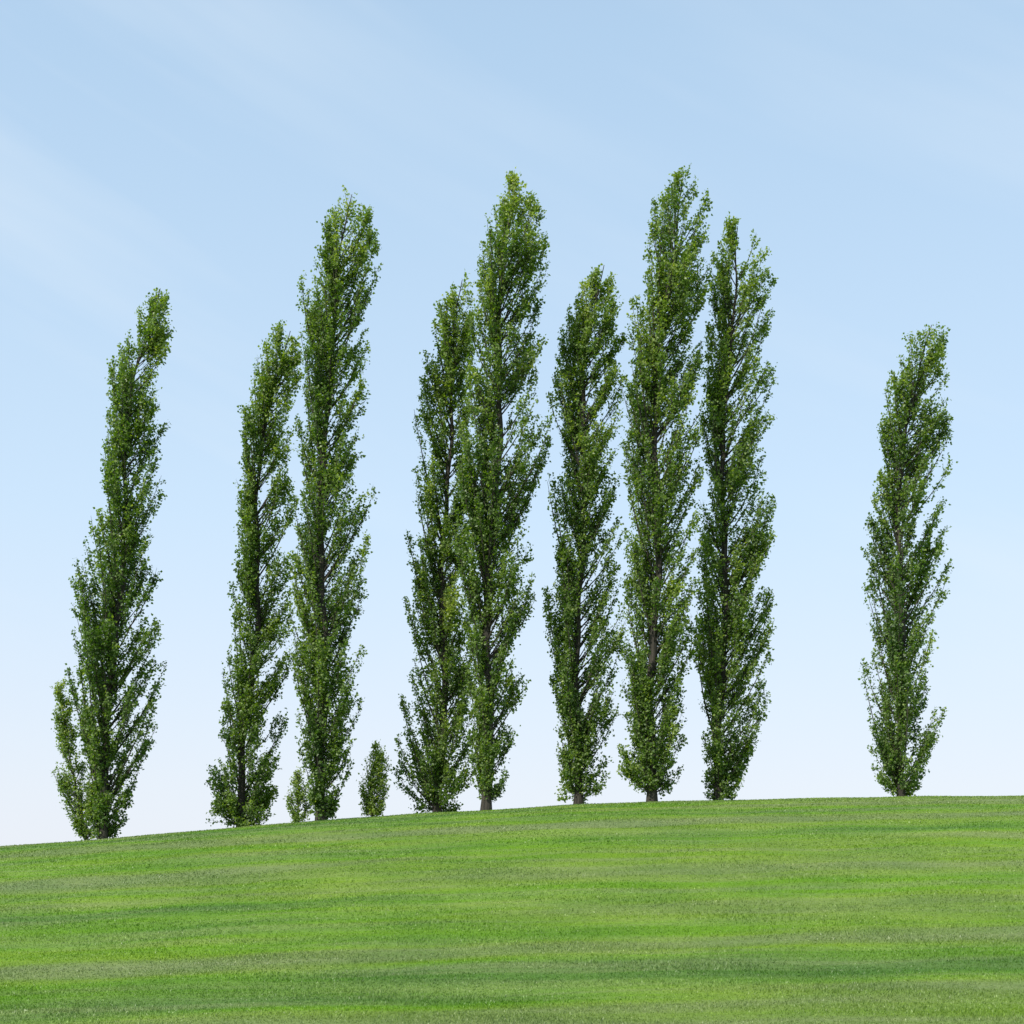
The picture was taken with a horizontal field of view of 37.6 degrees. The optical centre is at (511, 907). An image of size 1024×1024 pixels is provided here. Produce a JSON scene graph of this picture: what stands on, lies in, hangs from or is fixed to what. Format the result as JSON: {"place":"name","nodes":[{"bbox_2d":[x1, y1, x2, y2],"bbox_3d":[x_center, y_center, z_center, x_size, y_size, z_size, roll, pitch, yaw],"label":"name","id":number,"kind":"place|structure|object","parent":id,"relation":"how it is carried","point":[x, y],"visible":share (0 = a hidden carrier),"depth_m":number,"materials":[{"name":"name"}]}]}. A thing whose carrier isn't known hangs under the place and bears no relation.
{"place":"outdoors","nodes":[
{"label":"outdoors","id":0,"kind":"place"},
{"bbox_2d":[0,795,1023,1023],"bbox_3d":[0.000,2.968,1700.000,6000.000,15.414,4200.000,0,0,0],"label":"grass hill","id":1,"kind":"structure","parent":0,"point":[872,910],"depth_m":33.67,"materials":[{"name":"green plant"}]},
{"bbox_2d":[51,677,97,839],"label":"young poplar tree","id":2,"kind":"object","parent":1,"relation":"on","point":[64,728],"visible":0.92,"depth_m":60.71,"materials":[{"name":"green plant"}]},
{"bbox_2d":[64,287,176,838],"bbox_3d":[-15.706,-13.833,60.132,4.366,22.416,3.695,0,0,0],"label":"poplar tree","id":3,"kind":"object","parent":1,"relation":"on","point":[101,749],"visible":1,"depth_m":59.81,"materials":[{"name":"green plant"}]},
{"bbox_2d":[204,319,304,827],"bbox_3d":[-10.781,-13.909,62.821,4.228,21.564,3.202,0,0,0],"label":"poplar tree","id":4,"kind":"object","parent":1,"relation":"on","point":[244,808],"visible":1,"depth_m":62.59,"materials":[{"name":"green plant"}]},
{"bbox_2d":[283,766,313,821],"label":"young poplar tree","id":5,"kind":"object","parent":1,"relation":"on","point":[300,792],"visible":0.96,"depth_m":61.04,"materials":[{"name":"green plant"}]},
{"bbox_2d":[284,185,382,820],"bbox_3d":[-7.292,-16.127,60.453,3.501,25.463,3.625,0,0,-32],"label":"poplar tree","id":6,"kind":"object","parent":1,"relation":"on","point":[325,480],"visible":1,"depth_m":60.05,"materials":[{"name":"green plant"}]},
{"bbox_2d":[356,739,391,816],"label":"young poplar tree","id":7,"kind":"object","parent":1,"relation":"on","point":[375,785],"visible":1,"depth_m":61.04,"materials":[{"name":"green plant"}]},
{"bbox_2d":[391,268,478,812],"bbox_3d":[-3.176,-15.262,63.333,3.776,22.951,3.256,0,0,0],"label":"poplar tree","id":8,"kind":"object","parent":1,"relation":"on","point":[439,767],"visible":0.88,"depth_m":62.95,"materials":[{"name":"green plant"}]},
{"bbox_2d":[450,166,554,810],"bbox_3d":[-0.397,-16.660,59.986,4.071,25.753,3.685,0,0,-31],"label":"poplar tree","id":9,"kind":"object","parent":1,"relation":"on","point":[485,500],"visible":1,"depth_m":59.77,"materials":[{"name":"green plant"}]},
{"bbox_2d":[541,263,629,803],"bbox_3d":[3.029,-15.348,61.713,3.670,22.457,3.450,0,0,0],"label":"poplar tree","id":10,"kind":"object","parent":1,"relation":"on","point":[585,471],"visible":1,"depth_m":61.39,"materials":[{"name":"green plant"}]},
{"bbox_2d":[616,163,719,801],"bbox_3d":[6.273,-16.991,60.334,4.238,25.717,3.858,0,0,0],"label":"poplar tree","id":11,"kind":"object","parent":1,"relation":"on","point":[672,276],"visible":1,"depth_m":59.81,"materials":[{"name":"green plant"}]},
{"bbox_2d":[688,211,778,800],"bbox_3d":[9.091,-16.455,62.017,3.792,24.307,3.547,0,0,0],"label":"poplar tree","id":12,"kind":"object","parent":1,"relation":"on","point":[718,673],"visible":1,"depth_m":61.52,"materials":[{"name":"green plant"}]},
{"bbox_2d":[858,322,957,796],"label":"poplar tree","id":13,"kind":"object","parent":1,"relation":"on","point":[896,635],"visible":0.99,"depth_m":60.13,"materials":[{"name":"green plant"}]},
{"bbox_2d":[0,0,1023,845],"label":"sky","id":14,"kind":"structure","parent":0,"point":[195,150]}
]}

